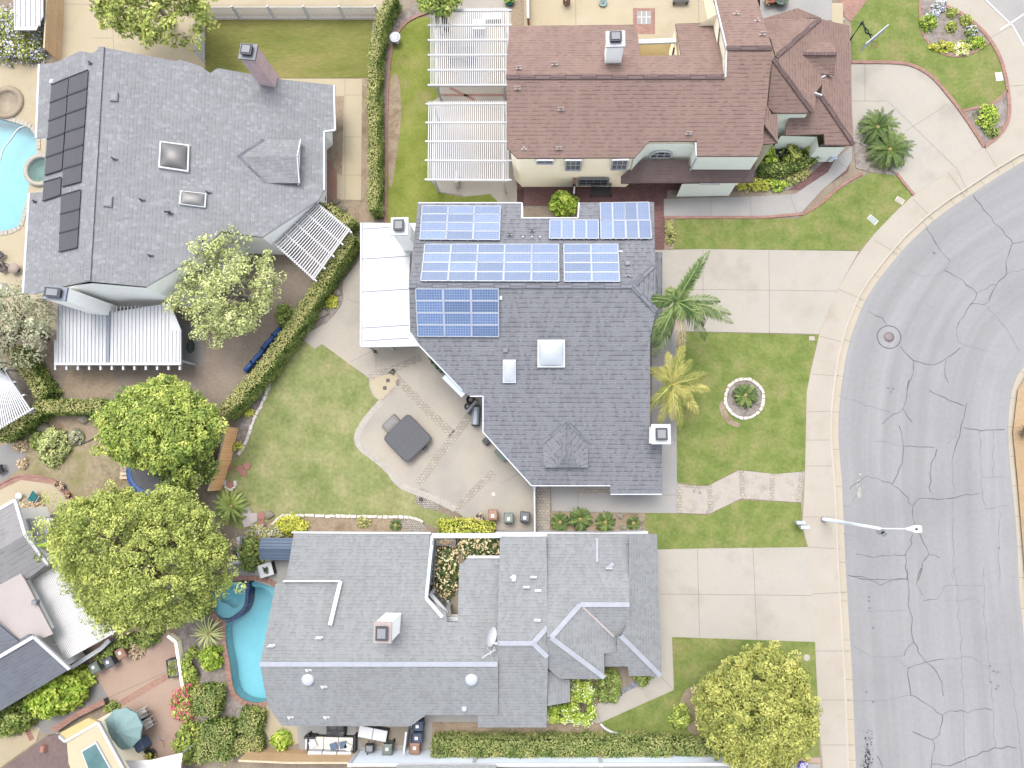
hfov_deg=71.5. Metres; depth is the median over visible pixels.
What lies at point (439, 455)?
cobble band
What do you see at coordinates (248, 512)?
flagstone
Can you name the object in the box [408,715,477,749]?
footpath
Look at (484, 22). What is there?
patio table
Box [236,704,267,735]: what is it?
clipped shrub
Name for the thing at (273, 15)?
picket fence
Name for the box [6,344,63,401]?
ivy hedge
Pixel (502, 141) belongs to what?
pergola
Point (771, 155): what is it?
shrub
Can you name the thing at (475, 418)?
grill
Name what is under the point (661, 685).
footpath
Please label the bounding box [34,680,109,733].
footpath
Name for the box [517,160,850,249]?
brick court
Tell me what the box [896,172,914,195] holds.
brick edging
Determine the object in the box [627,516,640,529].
sago palm
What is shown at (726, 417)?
soil patch
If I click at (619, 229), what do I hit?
solar module
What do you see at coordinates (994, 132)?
shrub
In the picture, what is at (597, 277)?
solar module
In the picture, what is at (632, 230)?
solar module
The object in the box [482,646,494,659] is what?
roof aerial
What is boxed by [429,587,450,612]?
window
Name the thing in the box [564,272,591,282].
solar module
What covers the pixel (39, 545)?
palm tree
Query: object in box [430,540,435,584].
window
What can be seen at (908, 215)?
sidewalk
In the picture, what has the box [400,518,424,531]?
pebble bed
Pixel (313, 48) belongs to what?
lawn
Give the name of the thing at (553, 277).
solar module
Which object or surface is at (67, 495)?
plant pot
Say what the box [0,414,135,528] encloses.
dry yard
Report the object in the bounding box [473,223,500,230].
solar module
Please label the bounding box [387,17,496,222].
lawn
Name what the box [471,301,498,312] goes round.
solar module
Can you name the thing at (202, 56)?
picket fence
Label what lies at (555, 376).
house
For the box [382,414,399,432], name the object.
tub step
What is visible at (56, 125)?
solar heating mat
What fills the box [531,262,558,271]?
solar module
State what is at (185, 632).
soil bed
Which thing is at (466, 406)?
plant pot
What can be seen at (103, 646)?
garden wall
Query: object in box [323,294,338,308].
shrub
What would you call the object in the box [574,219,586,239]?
solar module
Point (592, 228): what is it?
solar module
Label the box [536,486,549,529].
cobble path
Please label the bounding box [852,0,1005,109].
lawn
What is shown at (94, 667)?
wheeled bin
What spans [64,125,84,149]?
solar heating mat
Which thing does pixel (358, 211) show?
soil bed
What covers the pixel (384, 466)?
cobble band
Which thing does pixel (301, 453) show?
lawn
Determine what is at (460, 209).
solar module
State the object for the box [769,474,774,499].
cobble path
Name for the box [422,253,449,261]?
solar module
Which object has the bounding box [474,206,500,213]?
solar module
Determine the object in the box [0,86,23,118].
fire pit
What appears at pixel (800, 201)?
footpath
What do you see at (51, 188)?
solar heating mat
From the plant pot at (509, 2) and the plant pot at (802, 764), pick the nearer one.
the plant pot at (802, 764)
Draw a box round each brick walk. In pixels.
[0,476,73,503]
[119,673,168,705]
[327,160,336,204]
[633,8,654,33]
[792,758,820,762]
[839,0,865,21]
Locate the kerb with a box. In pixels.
[830,152,1023,767]
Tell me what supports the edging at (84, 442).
on the soil bed at (69, 423)
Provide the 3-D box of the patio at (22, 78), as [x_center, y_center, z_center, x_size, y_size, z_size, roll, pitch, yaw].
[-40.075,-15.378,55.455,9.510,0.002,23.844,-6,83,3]
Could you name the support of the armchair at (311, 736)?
on the patio at (302, 731)
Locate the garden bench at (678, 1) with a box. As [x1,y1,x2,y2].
[673,0,688,4]
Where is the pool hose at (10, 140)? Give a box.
[0,126,25,159]
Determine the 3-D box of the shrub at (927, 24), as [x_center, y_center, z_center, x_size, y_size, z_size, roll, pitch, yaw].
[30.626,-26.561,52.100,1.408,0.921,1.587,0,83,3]
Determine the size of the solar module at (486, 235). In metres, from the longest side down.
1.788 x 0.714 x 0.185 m
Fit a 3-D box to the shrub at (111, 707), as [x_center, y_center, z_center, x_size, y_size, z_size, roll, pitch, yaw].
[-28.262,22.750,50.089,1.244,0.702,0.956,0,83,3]
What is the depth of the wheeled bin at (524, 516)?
49.11 m
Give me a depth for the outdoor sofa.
48.54 m
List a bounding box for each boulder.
[37,422,49,432]
[77,414,89,424]
[264,510,274,518]
[318,308,328,317]
[332,198,339,204]
[332,289,340,295]
[340,206,347,211]
[616,513,623,519]
[620,525,626,529]
[638,516,644,522]
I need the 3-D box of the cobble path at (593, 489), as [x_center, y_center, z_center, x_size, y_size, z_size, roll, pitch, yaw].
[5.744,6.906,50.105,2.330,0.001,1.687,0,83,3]
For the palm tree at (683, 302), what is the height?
7.314 m
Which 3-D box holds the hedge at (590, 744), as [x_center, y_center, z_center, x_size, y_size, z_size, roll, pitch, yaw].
[2.567,24.248,47.586,16.331,1.842,1.961,-1,83,3]
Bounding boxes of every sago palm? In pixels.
[191,615,224,648]
[212,488,251,526]
[389,519,401,531]
[550,512,569,530]
[567,507,593,530]
[594,511,615,530]
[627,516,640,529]
[732,384,758,408]
[855,107,901,145]
[865,126,916,170]
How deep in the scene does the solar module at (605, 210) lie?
46.86 m
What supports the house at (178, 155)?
on the terrain at (206, 498)
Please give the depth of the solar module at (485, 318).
45.69 m
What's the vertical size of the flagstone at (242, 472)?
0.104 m
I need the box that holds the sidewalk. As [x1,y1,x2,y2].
[802,0,1023,767]
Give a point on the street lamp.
(916, 528)
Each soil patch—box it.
[388,74,400,187]
[680,686,702,735]
[719,401,739,426]
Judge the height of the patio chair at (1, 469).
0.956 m
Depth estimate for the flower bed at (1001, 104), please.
51.36 m
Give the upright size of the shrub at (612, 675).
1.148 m
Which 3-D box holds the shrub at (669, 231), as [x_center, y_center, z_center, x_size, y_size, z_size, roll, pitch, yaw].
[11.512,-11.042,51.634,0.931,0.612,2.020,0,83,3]
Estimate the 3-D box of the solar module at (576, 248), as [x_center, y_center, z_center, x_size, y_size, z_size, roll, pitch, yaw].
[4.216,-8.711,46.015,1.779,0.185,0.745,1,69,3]
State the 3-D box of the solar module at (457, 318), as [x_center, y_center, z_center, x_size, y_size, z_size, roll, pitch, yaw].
[-3.494,-4.196,45.883,1.803,0.185,0.827,0,100,3]
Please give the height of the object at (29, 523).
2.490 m
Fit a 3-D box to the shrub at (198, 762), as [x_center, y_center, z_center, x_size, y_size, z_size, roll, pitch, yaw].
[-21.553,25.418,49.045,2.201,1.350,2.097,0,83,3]
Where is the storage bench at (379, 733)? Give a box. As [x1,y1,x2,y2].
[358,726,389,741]
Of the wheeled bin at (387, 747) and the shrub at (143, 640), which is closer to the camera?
the wheeled bin at (387, 747)
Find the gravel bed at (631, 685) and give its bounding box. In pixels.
[605,676,654,704]
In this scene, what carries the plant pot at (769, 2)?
on the footpath at (822, 9)
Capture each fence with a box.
[43,0,63,59]
[193,17,205,62]
[207,5,378,19]
[207,427,237,490]
[238,748,353,763]
[403,726,410,754]
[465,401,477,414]
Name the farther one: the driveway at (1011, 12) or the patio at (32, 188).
the patio at (32, 188)
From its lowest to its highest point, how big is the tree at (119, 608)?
9.735 m
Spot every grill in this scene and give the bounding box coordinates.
[134,735,151,752]
[471,406,480,425]
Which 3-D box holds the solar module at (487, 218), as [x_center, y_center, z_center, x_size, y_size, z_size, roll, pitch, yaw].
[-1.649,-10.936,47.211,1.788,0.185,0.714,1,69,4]
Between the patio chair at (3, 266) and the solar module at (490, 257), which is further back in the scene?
the patio chair at (3, 266)
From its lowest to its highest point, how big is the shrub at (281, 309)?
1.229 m
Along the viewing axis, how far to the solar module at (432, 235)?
46.87 m
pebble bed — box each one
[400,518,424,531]
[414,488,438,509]
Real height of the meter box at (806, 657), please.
0.065 m
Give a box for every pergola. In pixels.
[0,362,34,428]
[14,0,44,38]
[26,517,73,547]
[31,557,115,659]
[274,202,352,281]
[425,101,511,192]
[428,8,511,101]
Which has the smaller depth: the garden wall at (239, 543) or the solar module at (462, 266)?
the solar module at (462, 266)
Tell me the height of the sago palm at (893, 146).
1.686 m
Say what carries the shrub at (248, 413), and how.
on the soil bed at (246, 422)
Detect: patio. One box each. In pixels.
[0,55,56,329]
[0,480,72,519]
[0,725,39,767]
[24,180,43,239]
[61,0,384,68]
[89,625,190,767]
[228,558,288,587]
[262,703,298,747]
[297,726,407,749]
[303,222,535,529]
[370,374,396,399]
[430,0,516,199]
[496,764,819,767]
[524,0,759,38]
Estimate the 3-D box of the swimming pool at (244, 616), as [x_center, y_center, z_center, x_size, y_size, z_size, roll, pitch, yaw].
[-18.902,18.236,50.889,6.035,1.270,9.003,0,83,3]
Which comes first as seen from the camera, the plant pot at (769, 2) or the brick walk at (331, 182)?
the plant pot at (769, 2)
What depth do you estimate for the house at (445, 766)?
45.93 m
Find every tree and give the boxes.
[0,279,57,371]
[26,479,246,640]
[36,497,97,572]
[88,0,220,51]
[88,373,228,486]
[150,430,220,501]
[162,224,287,349]
[416,0,461,31]
[650,251,733,356]
[650,341,709,430]
[691,639,823,767]
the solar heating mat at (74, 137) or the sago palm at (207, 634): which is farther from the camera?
the sago palm at (207, 634)
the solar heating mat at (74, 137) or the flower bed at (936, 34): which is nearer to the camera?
the solar heating mat at (74, 137)
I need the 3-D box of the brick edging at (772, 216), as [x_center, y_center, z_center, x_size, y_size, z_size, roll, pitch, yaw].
[18.435,-12.733,51.583,14.613,0.100,2.166,-12,83,2]
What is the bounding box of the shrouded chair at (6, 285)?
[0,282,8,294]
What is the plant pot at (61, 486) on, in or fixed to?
on the dry yard at (80, 471)
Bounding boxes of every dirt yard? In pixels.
[40,220,343,435]
[64,368,115,398]
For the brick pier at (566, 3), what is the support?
on the patio at (669, 15)
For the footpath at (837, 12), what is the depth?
52.97 m
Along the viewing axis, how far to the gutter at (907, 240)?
49.76 m
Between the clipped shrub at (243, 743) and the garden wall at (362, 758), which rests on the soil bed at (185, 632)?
the clipped shrub at (243, 743)
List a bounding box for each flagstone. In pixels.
[227,481,233,487]
[236,465,243,471]
[239,470,246,475]
[241,507,251,516]
[242,517,250,526]
[243,462,251,468]
[246,513,257,523]
[257,511,264,519]
[257,520,265,526]
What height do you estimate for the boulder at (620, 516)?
0.247 m
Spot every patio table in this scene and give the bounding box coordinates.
[448,46,473,61]
[473,19,485,33]
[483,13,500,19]
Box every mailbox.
[794,521,804,524]
[798,525,809,528]
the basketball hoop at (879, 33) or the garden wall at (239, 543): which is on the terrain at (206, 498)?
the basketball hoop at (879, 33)
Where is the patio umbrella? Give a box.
[104,707,144,749]
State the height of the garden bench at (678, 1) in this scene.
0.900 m
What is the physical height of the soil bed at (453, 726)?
0.001 m
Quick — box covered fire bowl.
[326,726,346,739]
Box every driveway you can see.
[655,249,858,333]
[657,547,814,641]
[851,64,982,192]
[985,0,1023,45]
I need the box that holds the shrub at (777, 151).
[774,144,786,156]
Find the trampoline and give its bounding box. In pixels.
[126,449,170,495]
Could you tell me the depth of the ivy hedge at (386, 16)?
52.85 m
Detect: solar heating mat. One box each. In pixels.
[42,176,60,200]
[44,151,62,174]
[45,133,64,156]
[47,114,65,137]
[49,96,66,119]
[50,77,68,101]
[58,228,78,251]
[59,208,79,231]
[60,189,80,212]
[61,163,81,186]
[62,144,82,167]
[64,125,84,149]
[65,107,85,130]
[66,88,86,112]
[67,69,87,94]
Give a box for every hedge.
[0,402,54,443]
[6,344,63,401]
[34,396,111,415]
[217,231,359,421]
[317,202,359,234]
[365,0,402,219]
[429,729,674,758]
[436,516,495,532]
[671,732,712,757]
[755,150,821,179]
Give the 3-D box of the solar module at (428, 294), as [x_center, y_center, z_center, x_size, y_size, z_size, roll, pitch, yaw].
[-5.312,-5.737,45.717,1.803,0.185,0.827,0,100,3]
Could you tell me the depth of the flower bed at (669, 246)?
51.74 m
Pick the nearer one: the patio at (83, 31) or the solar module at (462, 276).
the solar module at (462, 276)
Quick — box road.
[838,161,1023,767]
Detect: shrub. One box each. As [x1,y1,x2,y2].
[0,3,48,67]
[0,695,41,738]
[12,439,27,453]
[16,458,27,468]
[18,496,44,507]
[22,664,98,720]
[29,431,43,450]
[36,426,74,468]
[67,428,84,444]
[93,631,139,663]
[103,699,120,712]
[128,641,144,659]
[135,627,165,649]
[169,682,201,723]
[170,719,203,765]
[180,644,199,685]
[188,737,208,766]
[189,680,226,718]
[191,589,213,618]
[192,715,239,765]
[198,644,224,671]
[228,730,266,757]
[232,441,242,450]
[236,536,263,572]
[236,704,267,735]
[244,409,254,417]
[244,524,290,540]
[269,727,293,751]
[274,303,294,326]
[274,511,310,536]
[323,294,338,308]
[357,516,371,527]
[432,546,458,600]
[455,538,499,558]
[547,703,574,724]
[548,190,579,216]
[568,679,597,727]
[595,667,621,703]
[632,676,652,688]
[664,219,676,245]
[668,702,692,730]
[736,177,769,192]
[753,145,778,166]
[761,178,791,192]
[774,144,786,156]
[779,144,804,162]
[785,168,810,186]
[800,141,820,153]
[918,14,937,32]
[926,9,940,20]
[928,40,956,53]
[931,0,947,12]
[944,20,957,33]
[946,7,958,18]
[951,40,971,55]
[959,14,972,26]
[964,25,978,36]
[964,35,986,49]
[973,104,999,130]
[982,122,1000,139]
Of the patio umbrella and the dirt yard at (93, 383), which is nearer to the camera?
the patio umbrella
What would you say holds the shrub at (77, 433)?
on the soil bed at (69, 423)
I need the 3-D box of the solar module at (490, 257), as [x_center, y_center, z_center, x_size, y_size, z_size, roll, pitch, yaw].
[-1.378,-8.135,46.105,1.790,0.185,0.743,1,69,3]
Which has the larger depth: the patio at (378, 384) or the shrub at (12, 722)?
the patio at (378, 384)
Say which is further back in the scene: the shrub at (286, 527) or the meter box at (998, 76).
the meter box at (998, 76)
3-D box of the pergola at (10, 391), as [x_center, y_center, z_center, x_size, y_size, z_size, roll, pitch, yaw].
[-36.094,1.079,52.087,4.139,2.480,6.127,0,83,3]
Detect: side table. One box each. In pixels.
[8,263,19,273]
[15,493,21,499]
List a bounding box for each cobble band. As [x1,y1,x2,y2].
[354,400,455,511]
[367,355,421,379]
[380,379,400,401]
[387,369,453,436]
[415,414,470,485]
[455,470,495,511]
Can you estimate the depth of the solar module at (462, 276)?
45.63 m
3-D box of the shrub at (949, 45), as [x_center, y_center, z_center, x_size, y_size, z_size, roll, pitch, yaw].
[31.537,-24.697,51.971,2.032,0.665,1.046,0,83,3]
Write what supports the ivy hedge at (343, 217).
on the terrain at (206, 498)
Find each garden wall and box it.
[51,697,109,732]
[70,635,118,668]
[167,633,189,701]
[227,536,243,564]
[347,749,729,766]
[495,530,647,536]
[527,0,528,24]
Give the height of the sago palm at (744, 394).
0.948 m
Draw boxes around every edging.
[0,474,77,502]
[65,435,97,446]
[223,480,236,490]
[237,382,271,455]
[271,513,423,524]
[384,11,429,222]
[600,723,624,733]
[664,172,862,218]
[723,377,764,419]
[851,60,985,146]
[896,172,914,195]
[919,0,989,56]
[945,5,1010,147]
[961,90,1008,111]
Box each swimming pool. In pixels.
[0,118,44,234]
[209,576,276,707]
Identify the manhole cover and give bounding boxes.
[877,325,900,348]
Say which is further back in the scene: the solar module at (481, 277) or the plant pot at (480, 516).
the plant pot at (480, 516)
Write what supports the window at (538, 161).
in the house at (614, 105)
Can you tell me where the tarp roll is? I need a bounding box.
[243,326,281,372]
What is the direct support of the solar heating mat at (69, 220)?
on the house at (178, 155)
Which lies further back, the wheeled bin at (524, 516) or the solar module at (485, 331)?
the wheeled bin at (524, 516)
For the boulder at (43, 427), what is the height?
0.377 m
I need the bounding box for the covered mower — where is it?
[482,437,490,445]
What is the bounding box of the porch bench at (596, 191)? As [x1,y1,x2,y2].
[590,183,611,197]
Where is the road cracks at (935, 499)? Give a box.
[848,195,1022,767]
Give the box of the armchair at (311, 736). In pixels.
[304,733,317,748]
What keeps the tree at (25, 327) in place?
on the dirt yard at (217, 375)
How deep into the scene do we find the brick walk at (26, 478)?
52.60 m
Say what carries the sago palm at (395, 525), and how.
on the soil bed at (340, 524)
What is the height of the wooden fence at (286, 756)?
2.160 m
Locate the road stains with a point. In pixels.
(882, 532)
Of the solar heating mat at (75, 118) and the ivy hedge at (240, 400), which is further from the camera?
the ivy hedge at (240, 400)
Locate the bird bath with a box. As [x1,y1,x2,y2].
[389,32,399,43]
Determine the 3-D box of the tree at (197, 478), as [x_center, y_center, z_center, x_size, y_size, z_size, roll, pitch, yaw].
[-22.702,5.916,49.875,4.358,4.355,5.462,27,86,6]
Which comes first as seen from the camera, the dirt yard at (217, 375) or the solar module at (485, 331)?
the solar module at (485, 331)
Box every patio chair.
[0,262,8,272]
[0,464,4,472]
[136,706,149,718]
[142,715,155,729]
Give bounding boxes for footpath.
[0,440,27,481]
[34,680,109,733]
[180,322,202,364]
[283,79,361,199]
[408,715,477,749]
[496,189,523,216]
[547,637,673,722]
[551,330,676,512]
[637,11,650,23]
[664,146,851,216]
[679,470,798,513]
[758,0,845,19]
[832,3,842,23]
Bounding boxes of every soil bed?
[49,413,98,446]
[176,600,268,767]
[232,388,265,456]
[267,516,429,536]
[319,288,342,324]
[331,96,343,175]
[336,78,369,223]
[355,727,407,746]
[376,3,436,221]
[432,722,608,736]
[511,0,523,25]
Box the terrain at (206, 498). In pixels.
[0,0,989,767]
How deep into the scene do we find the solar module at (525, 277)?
45.41 m
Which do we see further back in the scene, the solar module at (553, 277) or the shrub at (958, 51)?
the shrub at (958, 51)
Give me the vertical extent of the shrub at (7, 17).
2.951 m
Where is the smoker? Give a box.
[365,740,375,754]
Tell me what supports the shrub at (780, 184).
on the flower bed at (813, 167)
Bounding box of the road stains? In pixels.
[860,251,999,767]
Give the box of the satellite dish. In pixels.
[486,627,497,646]
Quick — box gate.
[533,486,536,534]
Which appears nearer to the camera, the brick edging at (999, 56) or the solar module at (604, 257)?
the solar module at (604, 257)
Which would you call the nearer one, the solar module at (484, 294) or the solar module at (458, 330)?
the solar module at (484, 294)
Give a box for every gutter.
[832,155,1023,767]
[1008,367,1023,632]
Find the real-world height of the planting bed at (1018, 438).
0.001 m
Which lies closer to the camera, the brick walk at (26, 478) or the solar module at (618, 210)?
the solar module at (618, 210)
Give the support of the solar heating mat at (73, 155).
on the house at (178, 155)
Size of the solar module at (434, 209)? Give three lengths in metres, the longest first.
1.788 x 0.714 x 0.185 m
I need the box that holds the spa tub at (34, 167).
[23,153,44,186]
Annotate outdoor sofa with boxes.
[307,731,357,754]
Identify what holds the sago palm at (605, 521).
on the flower bed at (618, 522)
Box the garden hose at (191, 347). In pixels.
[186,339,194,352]
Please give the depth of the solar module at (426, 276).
45.75 m
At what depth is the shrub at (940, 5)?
52.23 m
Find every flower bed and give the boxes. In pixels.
[551,512,644,530]
[665,219,673,248]
[735,140,822,189]
[854,141,895,175]
[921,0,987,57]
[964,94,1006,143]
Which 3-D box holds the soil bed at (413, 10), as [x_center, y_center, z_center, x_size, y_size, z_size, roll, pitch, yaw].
[-9.255,-21.035,54.229,3.518,0.001,18.498,12,84,5]
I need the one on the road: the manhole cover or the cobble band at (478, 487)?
the manhole cover
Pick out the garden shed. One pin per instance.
(274, 548)
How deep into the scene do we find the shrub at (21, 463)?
52.51 m
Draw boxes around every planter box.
[166,657,178,677]
[435,538,456,545]
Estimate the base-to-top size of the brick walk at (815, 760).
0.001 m
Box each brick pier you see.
[563,0,569,6]
[572,177,575,191]
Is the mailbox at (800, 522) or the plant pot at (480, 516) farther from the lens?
the plant pot at (480, 516)
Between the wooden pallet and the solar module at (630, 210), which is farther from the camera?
the wooden pallet
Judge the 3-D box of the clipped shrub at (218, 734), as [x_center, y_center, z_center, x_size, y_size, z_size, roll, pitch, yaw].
[-20.230,24.430,48.950,2.837,1.964,2.926,0,83,3]
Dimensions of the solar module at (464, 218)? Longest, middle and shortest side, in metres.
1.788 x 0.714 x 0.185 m
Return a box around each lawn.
[206,20,371,77]
[216,341,451,529]
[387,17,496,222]
[601,637,819,756]
[645,500,807,548]
[674,172,911,249]
[677,332,818,484]
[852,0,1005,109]
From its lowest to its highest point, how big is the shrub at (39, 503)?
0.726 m
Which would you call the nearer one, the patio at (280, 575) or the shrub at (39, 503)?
the patio at (280, 575)
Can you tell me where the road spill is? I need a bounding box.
[856,473,862,497]
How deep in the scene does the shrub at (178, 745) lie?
48.88 m
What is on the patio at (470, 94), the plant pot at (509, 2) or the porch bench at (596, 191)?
the plant pot at (509, 2)
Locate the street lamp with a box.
[821,516,921,532]
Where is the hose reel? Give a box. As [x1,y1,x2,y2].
[494,449,505,461]
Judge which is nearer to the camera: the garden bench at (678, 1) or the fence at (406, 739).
the fence at (406, 739)
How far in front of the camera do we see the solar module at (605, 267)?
45.33 m
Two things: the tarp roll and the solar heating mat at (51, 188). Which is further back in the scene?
the tarp roll
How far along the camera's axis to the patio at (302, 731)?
49.25 m
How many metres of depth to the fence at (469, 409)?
49.72 m
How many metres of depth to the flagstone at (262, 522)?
51.12 m
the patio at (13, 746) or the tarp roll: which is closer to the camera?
the patio at (13, 746)
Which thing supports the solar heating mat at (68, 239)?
on the house at (178, 155)
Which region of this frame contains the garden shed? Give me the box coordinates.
[258,537,292,559]
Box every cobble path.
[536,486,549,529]
[577,486,609,493]
[677,484,681,512]
[683,485,706,488]
[707,484,712,513]
[739,470,744,498]
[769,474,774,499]
[796,472,804,501]
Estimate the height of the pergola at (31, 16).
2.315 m
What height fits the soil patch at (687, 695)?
0.001 m
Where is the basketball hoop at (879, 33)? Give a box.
[850,21,888,51]
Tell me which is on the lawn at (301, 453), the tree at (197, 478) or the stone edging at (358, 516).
the stone edging at (358, 516)
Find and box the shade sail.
[125,744,193,767]
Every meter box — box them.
[803,654,809,660]
[867,214,877,224]
[895,196,904,204]
[995,72,1002,80]
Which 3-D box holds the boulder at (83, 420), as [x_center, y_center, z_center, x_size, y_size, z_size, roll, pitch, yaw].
[-31.848,2.552,52.766,0.921,0.352,0.772,28,86,6]
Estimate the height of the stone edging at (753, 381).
0.172 m
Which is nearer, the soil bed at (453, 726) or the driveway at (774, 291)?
the soil bed at (453, 726)
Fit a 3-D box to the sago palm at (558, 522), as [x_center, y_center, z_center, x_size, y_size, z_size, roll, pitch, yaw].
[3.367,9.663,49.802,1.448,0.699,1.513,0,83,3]
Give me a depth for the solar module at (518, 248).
46.17 m
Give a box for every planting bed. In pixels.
[726,381,761,416]
[1013,380,1023,553]
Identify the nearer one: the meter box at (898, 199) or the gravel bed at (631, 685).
the gravel bed at (631, 685)
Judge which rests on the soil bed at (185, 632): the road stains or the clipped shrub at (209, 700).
the clipped shrub at (209, 700)
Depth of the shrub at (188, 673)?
49.64 m
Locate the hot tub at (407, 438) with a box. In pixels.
[384,415,431,461]
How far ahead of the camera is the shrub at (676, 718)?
47.48 m
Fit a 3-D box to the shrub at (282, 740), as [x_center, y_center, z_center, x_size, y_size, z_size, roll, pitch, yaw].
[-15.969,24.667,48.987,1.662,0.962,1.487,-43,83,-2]
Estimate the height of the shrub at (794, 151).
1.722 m
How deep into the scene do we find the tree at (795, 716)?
42.84 m
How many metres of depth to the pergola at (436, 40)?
51.51 m
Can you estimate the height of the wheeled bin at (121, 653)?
1.077 m
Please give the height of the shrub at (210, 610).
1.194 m
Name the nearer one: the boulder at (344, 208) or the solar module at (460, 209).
the solar module at (460, 209)
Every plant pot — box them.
[52,481,59,486]
[57,481,65,490]
[62,492,70,498]
[143,748,156,759]
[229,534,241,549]
[464,403,470,409]
[466,396,474,403]
[475,512,484,521]
[503,0,513,5]
[599,0,606,5]
[765,0,775,5]
[775,0,788,6]
[798,761,807,767]
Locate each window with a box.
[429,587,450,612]
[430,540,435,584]
[536,159,553,164]
[565,159,581,170]
[578,178,608,185]
[610,159,628,170]
[649,150,672,158]
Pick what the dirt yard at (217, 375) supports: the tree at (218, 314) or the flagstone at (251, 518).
the tree at (218, 314)
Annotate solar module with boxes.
[415,288,442,300]
[416,301,443,312]
[416,313,443,324]
[417,325,444,336]
[419,231,446,240]
[420,222,446,230]
[420,271,448,281]
[421,205,447,213]
[421,214,447,221]
[421,262,449,271]
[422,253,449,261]
[424,244,450,252]
[443,288,470,300]
[443,301,470,312]
[444,313,471,324]
[444,325,471,336]
[446,231,472,240]
[447,214,473,222]
[447,222,473,230]
[448,205,474,213]
[448,272,475,281]
[449,262,476,271]
[450,253,476,261]
[451,244,477,252]
[471,288,498,300]
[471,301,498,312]
[471,313,498,324]
[471,325,498,337]
[473,214,500,222]
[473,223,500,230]
[473,231,499,240]
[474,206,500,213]
[475,272,503,282]
[476,262,503,271]
[477,244,504,252]
[477,253,504,261]
[503,272,531,282]
[504,244,531,252]
[504,253,531,261]
[504,262,530,271]
[531,244,558,252]
[531,253,558,261]
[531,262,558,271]
[531,272,558,282]
[549,219,561,239]
[561,219,573,239]
[563,244,590,252]
[563,253,590,262]
[564,263,590,271]
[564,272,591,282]
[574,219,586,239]
[586,219,598,239]
[591,244,618,252]
[591,253,618,262]
[591,262,619,271]
[592,272,619,282]
[600,202,612,220]
[600,220,612,239]
[612,202,624,219]
[613,220,625,239]
[624,202,636,219]
[625,220,638,239]
[637,202,649,219]
[638,220,651,239]
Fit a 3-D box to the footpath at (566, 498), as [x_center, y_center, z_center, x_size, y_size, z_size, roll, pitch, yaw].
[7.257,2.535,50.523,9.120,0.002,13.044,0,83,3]
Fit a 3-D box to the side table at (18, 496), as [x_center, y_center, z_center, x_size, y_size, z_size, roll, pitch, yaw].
[-36.128,8.245,52.284,0.520,0.465,0.520,0,83,3]
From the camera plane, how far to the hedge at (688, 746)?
46.67 m
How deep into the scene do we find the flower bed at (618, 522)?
49.73 m
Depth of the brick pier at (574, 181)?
50.94 m
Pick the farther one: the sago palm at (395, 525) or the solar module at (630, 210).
the sago palm at (395, 525)
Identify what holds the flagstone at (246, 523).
on the lawn at (301, 453)
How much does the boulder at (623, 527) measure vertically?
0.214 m
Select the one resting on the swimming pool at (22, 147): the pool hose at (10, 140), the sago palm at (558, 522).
the pool hose at (10, 140)
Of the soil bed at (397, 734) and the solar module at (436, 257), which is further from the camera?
the soil bed at (397, 734)
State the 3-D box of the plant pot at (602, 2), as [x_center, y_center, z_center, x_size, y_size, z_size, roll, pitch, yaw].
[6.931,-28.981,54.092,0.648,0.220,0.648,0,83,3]
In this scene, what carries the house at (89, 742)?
on the terrain at (206, 498)
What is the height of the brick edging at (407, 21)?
0.120 m
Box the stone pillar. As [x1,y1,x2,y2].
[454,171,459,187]
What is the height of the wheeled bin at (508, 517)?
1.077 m
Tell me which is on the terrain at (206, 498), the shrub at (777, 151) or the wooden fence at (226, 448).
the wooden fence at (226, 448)
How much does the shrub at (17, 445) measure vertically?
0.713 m
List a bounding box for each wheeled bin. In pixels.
[88,660,104,674]
[102,655,120,669]
[114,647,130,660]
[382,738,394,755]
[410,742,420,754]
[411,731,423,742]
[412,717,424,730]
[488,509,497,520]
[504,512,513,523]
[520,511,529,522]
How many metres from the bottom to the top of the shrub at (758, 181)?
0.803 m
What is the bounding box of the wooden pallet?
[120,466,126,478]
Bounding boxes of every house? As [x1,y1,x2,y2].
[0,499,85,710]
[4,712,147,767]
[22,43,335,369]
[260,531,661,727]
[360,202,670,494]
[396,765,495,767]
[506,0,855,196]
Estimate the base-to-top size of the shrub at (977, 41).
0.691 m
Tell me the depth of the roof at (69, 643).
48.68 m
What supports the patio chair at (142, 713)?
on the patio at (123, 678)
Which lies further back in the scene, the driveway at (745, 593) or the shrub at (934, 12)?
the shrub at (934, 12)
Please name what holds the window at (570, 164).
in the house at (614, 105)
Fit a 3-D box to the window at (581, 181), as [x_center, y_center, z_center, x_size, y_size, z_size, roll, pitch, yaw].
[5.865,-14.546,51.248,2.214,1.206,0.112,1,83,4]
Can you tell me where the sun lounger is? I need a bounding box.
[20,489,39,507]
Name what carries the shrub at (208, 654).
on the soil bed at (185, 632)
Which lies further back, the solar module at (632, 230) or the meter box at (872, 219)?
the meter box at (872, 219)
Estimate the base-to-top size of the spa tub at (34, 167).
0.300 m

